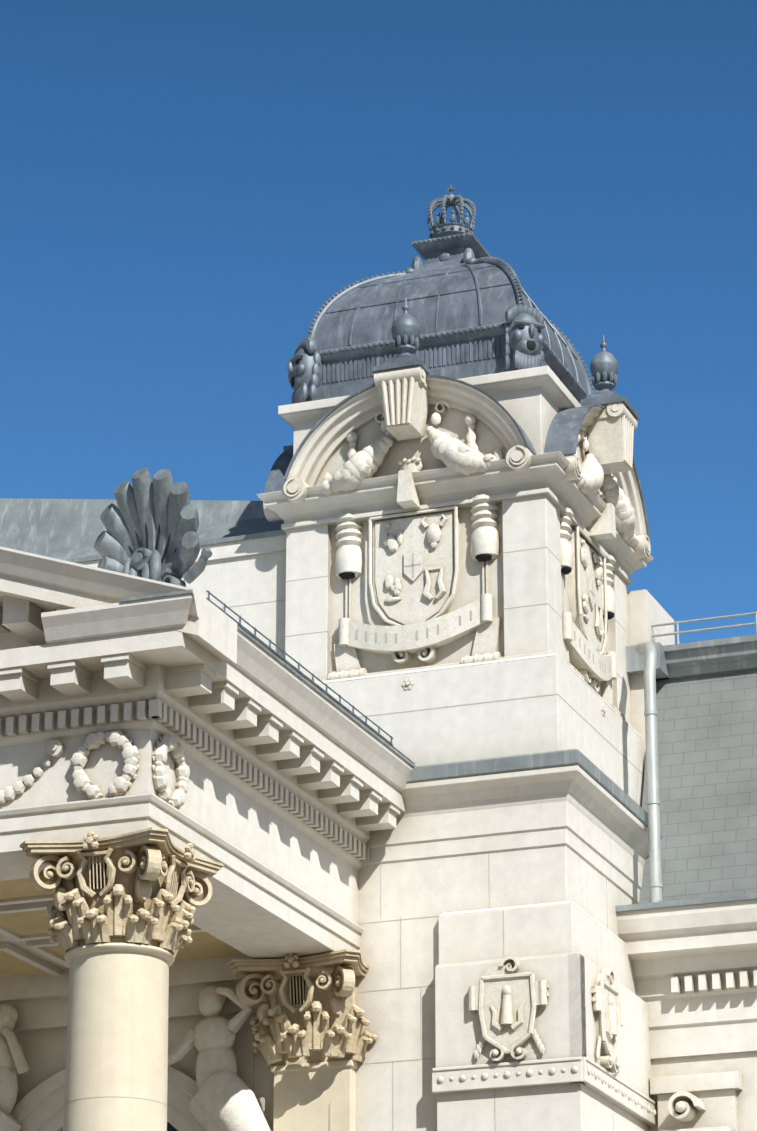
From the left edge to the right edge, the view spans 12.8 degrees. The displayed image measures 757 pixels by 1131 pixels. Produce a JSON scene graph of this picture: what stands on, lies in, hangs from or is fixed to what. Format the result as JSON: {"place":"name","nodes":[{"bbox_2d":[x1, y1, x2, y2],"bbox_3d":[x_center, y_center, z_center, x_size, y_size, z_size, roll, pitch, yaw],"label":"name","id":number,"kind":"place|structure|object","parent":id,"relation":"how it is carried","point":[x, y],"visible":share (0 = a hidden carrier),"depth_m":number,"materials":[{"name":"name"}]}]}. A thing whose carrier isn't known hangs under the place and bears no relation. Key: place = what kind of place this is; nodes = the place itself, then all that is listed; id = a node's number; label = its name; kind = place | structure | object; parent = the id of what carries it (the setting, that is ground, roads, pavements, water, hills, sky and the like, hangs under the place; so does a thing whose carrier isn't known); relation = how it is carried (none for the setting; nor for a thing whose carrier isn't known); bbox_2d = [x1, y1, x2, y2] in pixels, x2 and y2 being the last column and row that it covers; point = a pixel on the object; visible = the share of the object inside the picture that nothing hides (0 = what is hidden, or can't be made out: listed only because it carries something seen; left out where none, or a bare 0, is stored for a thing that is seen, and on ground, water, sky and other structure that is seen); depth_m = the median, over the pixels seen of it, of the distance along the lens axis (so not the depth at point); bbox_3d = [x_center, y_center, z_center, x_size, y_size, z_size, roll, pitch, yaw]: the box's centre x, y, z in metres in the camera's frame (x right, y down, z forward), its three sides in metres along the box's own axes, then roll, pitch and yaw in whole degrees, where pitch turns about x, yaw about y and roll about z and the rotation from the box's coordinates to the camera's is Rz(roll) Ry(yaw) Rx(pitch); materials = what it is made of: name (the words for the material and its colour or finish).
{"place":"outdoors","nodes":[
{"label":"outdoors","id":0,"kind":"place"},
{"bbox_2d":[0,0,756,643],"label":"sky","id":1,"kind":"structure","parent":0,"point":[185,185],"materials":[{"name":"blue"}]},
{"label":"plaza ground","id":2,"kind":"structure","parent":0,"visible":0},
{"bbox_2d":[63,943,174,1130],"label":"column shaft","id":3,"kind":"object","parent":2,"relation":"on","point":[117,1028],"visible":0.98,"depth_m":33.84,"materials":[{"name":"beige stone"}]},
{"bbox_2d":[20,827,377,1069],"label":"column capitals","id":4,"kind":"structure","parent":3,"relation":"on","point":[134,900],"depth_m":34.59,"materials":[{"name":"beige stone"}]},
{"bbox_2d":[0,535,756,1130],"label":"building facade","id":5,"kind":"structure","parent":2,"relation":"on","point":[296,787],"depth_m":37.46,"materials":[{"name":"beige stone"}]},
{"bbox_2d":[0,878,245,977],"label":"porch ceiling","id":6,"kind":"structure","parent":5,"relation":"attached to","point":[204,945],"depth_m":39.00,"materials":[{"name":"beige paint"}]},
{"bbox_2d":[0,986,270,1130],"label":"statues","id":7,"kind":"object","parent":5,"relation":"attached to","point":[224,1098],"visible":0.98,"depth_m":39.35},
{"bbox_2d":[94,468,212,586],"bbox_3d":[-2.344,-0.111,35.216,1.646,1.822,0.600,-16,-25,36],"label":"palmette ornament","id":8,"kind":"object","parent":5,"relation":"on","point":[162,499],"visible":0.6,"depth_m":35.10,"materials":[{"name":"metal"}]},
{"bbox_2d":[167,1122,177,1130],"bbox_3d":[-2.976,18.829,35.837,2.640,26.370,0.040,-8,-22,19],"label":"window glass","id":9,"kind":"object","parent":5,"relation":"attached to","point":[170,1127],"depth_m":40.10,"materials":[{"name":"grey"}]},
{"bbox_2d":[271,1060,357,1130],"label":"pilaster shaft","id":10,"kind":"object","parent":5,"relation":"attached to","point":[305,1094],"visible":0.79,"depth_m":38.97,"materials":[{"name":"stone"}]},
{"bbox_2d":[91,522,613,1004],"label":"dark recesses","id":11,"kind":"object","parent":5,"relation":"attached to","point":[479,558],"visible":0.29,"depth_m":38.94,"materials":[{"name":"black"}]},
{"bbox_2d":[0,365,705,1122],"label":"relief ornaments","id":12,"kind":"object","parent":5,"relation":"on","point":[506,999],"visible":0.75,"depth_m":41.15,"materials":[{"name":"stone"}]},
{"bbox_2d":[0,498,756,911],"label":"zinc flashings","id":13,"kind":"object","parent":5,"relation":"on","point":[68,530],"visible":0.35,"depth_m":43.36,"materials":[{"name":"grey metal"}]},
{"bbox_2d":[638,669,756,903],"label":"slate roof","id":14,"kind":"structure","parent":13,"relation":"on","point":[707,743],"depth_m":42.31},
{"bbox_2d":[206,297,649,745],"bbox_3d":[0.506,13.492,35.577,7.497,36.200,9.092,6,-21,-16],"label":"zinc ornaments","id":15,"kind":"object","parent":5,"relation":"on","point":[563,431],"visible":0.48,"depth_m":41.87},
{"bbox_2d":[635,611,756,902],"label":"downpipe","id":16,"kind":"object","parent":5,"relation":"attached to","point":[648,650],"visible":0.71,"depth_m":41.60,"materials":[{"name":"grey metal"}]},
{"bbox_2d":[254,366,656,1130],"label":"tower","id":17,"kind":"structure","parent":2,"relation":"on","point":[534,894],"depth_m":39.91,"materials":[{"name":"white stone"}]},
{"bbox_2d":[64,547,643,1130],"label":"masonry joints","id":18,"kind":"object","parent":17,"relation":"attached to","point":[412,565],"visible":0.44,"depth_m":40.29,"materials":[{"name":"grey"}]},
{"bbox_2d":[287,185,598,403],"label":"dome zincwork","id":19,"kind":"object","parent":17,"relation":"on","point":[486,349],"visible":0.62,"depth_m":42.75,"materials":[{"name":"grey metal"}]},
{"bbox_2d":[290,325,540,386],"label":"mask hollows","id":20,"kind":"object","parent":19,"relation":"on","point":[531,345],"visible":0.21,"depth_m":41.79,"materials":[{"name":"black"}]},
{"bbox_2d":[315,263,588,394],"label":"dome roof","id":21,"kind":"structure","parent":17,"relation":"on","point":[460,310],"depth_m":42.91,"materials":[{"name":"grey metal"}]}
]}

